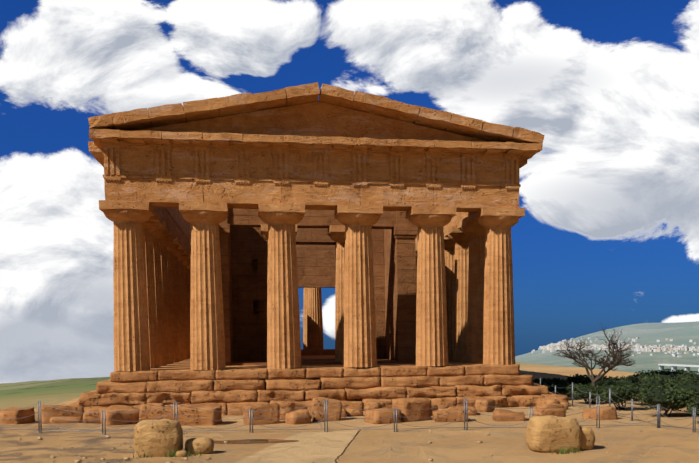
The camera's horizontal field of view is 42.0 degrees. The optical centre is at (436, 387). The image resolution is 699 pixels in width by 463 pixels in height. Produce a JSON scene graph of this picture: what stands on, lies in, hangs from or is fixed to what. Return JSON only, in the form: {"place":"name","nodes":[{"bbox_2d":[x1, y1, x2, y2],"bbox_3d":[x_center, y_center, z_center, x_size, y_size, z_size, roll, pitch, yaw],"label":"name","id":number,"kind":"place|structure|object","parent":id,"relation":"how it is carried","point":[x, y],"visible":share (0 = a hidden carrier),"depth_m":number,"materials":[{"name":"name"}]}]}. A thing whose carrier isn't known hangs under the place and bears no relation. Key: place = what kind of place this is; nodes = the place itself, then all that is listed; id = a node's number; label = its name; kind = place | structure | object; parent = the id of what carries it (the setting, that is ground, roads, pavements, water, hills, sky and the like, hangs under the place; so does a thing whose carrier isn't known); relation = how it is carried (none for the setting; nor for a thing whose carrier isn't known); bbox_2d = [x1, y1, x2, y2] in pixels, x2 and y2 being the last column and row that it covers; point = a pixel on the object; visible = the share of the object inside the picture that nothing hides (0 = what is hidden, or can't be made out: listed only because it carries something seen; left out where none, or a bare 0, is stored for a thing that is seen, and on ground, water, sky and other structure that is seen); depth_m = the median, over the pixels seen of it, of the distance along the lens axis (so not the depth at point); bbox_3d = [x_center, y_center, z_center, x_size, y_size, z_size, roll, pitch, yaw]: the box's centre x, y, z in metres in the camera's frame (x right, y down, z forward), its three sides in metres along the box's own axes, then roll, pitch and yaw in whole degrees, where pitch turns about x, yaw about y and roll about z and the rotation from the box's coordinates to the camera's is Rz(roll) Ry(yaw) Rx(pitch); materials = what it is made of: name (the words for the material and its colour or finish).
{"place":"outdoors","nodes":[
{"label":"outdoors","id":0,"kind":"place"},
{"bbox_2d":[219,208,417,365],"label":"temple cella walls","id":1,"kind":"structure","parent":0,"point":[244,254],"depth_m":46.42,"materials":[{"name":"brown stone"}]},
{"bbox_2d":[0,321,698,462],"bbox_3d":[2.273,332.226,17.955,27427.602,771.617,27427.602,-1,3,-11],"label":"terrain","id":2,"kind":"structure","parent":0,"point":[375,443],"depth_m":27.79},
{"bbox_2d":[214,439,297,443],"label":"slab","id":3,"kind":"structure","parent":2,"relation":"on","point":[249,441],"depth_m":26.43,"materials":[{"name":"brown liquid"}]},
{"bbox_2d":[0,397,617,425],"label":"stone blocks","id":4,"kind":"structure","parent":2,"relation":"on","point":[408,407],"depth_m":32.12,"materials":[{"name":"stone"}]},
{"bbox_2d":[66,355,568,415],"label":"temple base steps","id":5,"kind":"structure","parent":2,"relation":"on","point":[233,388],"depth_m":37.06,"materials":[{"name":"brown stone"}]},
{"bbox_2d":[99,200,524,370],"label":"columns","id":6,"kind":"structure","parent":5,"relation":"on","point":[168,297],"depth_m":38.24,"materials":[{"name":"brown stone"}]},
{"bbox_2d":[88,82,544,252],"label":"entablature and pediment","id":7,"kind":"structure","parent":6,"relation":"on","point":[333,147],"depth_m":36.87,"materials":[{"name":"brown stone"}]},
{"bbox_2d":[0,377,698,434],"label":"fence cables","id":8,"kind":"object","parent":2,"relation":"on","point":[659,413],"visible":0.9,"depth_m":28.94,"materials":[{"name":"metal"}]},
{"bbox_2d":[1,429,698,462],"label":"pebbles","id":9,"kind":"object","parent":2,"relation":"on","point":[80,461],"visible":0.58,"depth_m":23.16,"materials":[{"name":"stone"}]},
{"bbox_2d":[133,447,580,457],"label":"grass tufts","id":10,"kind":"object","parent":2,"relation":"on","point":[561,451],"visible":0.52,"depth_m":22.99,"materials":[{"name":"green plant"}]},
{"bbox_2d":[133,415,594,456],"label":"boulders","id":11,"kind":"object","parent":2,"relation":"on","point":[164,437],"visible":0.79,"depth_m":23.21,"materials":[{"name":"brown stone"}]},
{"bbox_2d":[533,377,569,385],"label":"shrub","id":12,"kind":"object","parent":2,"relation":"on","point":[548,381],"visible":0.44,"depth_m":46.05,"materials":[{"name":"green plant"}]},
{"bbox_2d":[547,383,573,396],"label":"shrub","id":13,"kind":"object","parent":2,"relation":"on","point":[561,389],"visible":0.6,"depth_m":42.12,"materials":[{"name":"green plant"}]},
{"bbox_2d":[565,383,599,403],"bbox_3d":[6.542,0.328,39.473,1.856,1.027,1.755,-3,4,-34],"label":"shrub","id":14,"kind":"object","parent":2,"relation":"on","point":[582,388],"visible":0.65,"depth_m":39.13,"materials":[{"name":"green plant"}]},
{"bbox_2d":[563,374,612,384],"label":"shrub","id":15,"kind":"object","parent":2,"relation":"on","point":[575,379],"visible":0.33,"depth_m":47.24,"materials":[{"name":"green plant"}]},
{"bbox_2d":[552,324,634,403],"bbox_3d":[6.741,-1.019,39.649,2.780,3.651,3.955,-4,5,-46],"label":"bare tree","id":16,"kind":"object","parent":2,"relation":"on","point":[617,359],"visible":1,"depth_m":39.36,"materials":[{"name":"brown plant"}]},
{"bbox_2d":[532,337,698,356],"bbox_3d":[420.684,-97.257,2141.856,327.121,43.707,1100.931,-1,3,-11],"label":"town buildings","id":17,"kind":"structure","parent":2,"relation":"on","point":[551,347],"depth_m":1909.53,"materials":[{"name":"paint"}]},
{"bbox_2d":[587,375,646,386],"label":"shrub","id":18,"kind":"object","parent":2,"relation":"on","point":[614,381],"visible":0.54,"depth_m":40.94,"materials":[{"name":"green plant"}]},
{"bbox_2d":[590,383,644,409],"bbox_3d":[7.229,0.420,36.213,1.924,1.198,2.282,-2,4,-27],"label":"shrub","id":19,"kind":"object","parent":2,"relation":"on","point":[624,392],"visible":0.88,"depth_m":35.70,"materials":[{"name":"green plant"}]},
{"bbox_2d":[625,372,678,379],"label":"shrub","id":20,"kind":"object","parent":2,"relation":"on","point":[647,375],"visible":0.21,"depth_m":44.34,"materials":[{"name":"green plant"}]},
{"bbox_2d":[629,376,679,398],"bbox_3d":[9.358,0.207,38.124,3.332,1.398,2.277,2,4,39],"label":"shrub","id":21,"kind":"object","parent":2,"relation":"on","point":[646,384],"visible":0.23,"depth_m":37.62,"materials":[{"name":"green plant"}]},
{"bbox_2d":[632,369,695,378],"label":"shrub","id":22,"kind":"object","parent":2,"relation":"on","point":[664,372],"visible":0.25,"depth_m":47.63,"materials":[{"name":"green plant"}]},
{"bbox_2d":[634,384,696,416],"bbox_3d":[8.519,0.525,33.217,2.491,1.328,2.018,-1,3,-11],"label":"shrub","id":23,"kind":"object","parent":2,"relation":"on","point":[671,398],"visible":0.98,"depth_m":32.71,"materials":[{"name":"green plant"}]},
{"bbox_2d":[658,364,698,371],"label":"viaduct bridge","id":24,"kind":"structure","parent":2,"relation":"on","point":[674,367],"depth_m":1413.62,"materials":[{"name":"grey concrete"}]},
{"bbox_2d":[667,379,698,404],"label":"shrub","id":25,"kind":"object","parent":2,"relation":"on","point":[688,385],"visible":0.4,"depth_m":34.06,"materials":[{"name":"green plant"}]},
{"bbox_2d":[670,371,698,383],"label":"shrub","id":26,"kind":"object","parent":2,"relation":"on","point":[689,377],"visible":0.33,"depth_m":40.71,"materials":[{"name":"green plant"}]},
{"bbox_2d":[685,394,698,416],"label":"shrub","id":27,"kind":"object","parent":2,"relation":"on","point":[695,401],"visible":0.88,"depth_m":29.94,"materials":[{"name":"green plant"}]},
{"bbox_2d":[0,0,698,383],"label":"sky","id":28,"kind":"structure","parent":0,"point":[607,235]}
]}

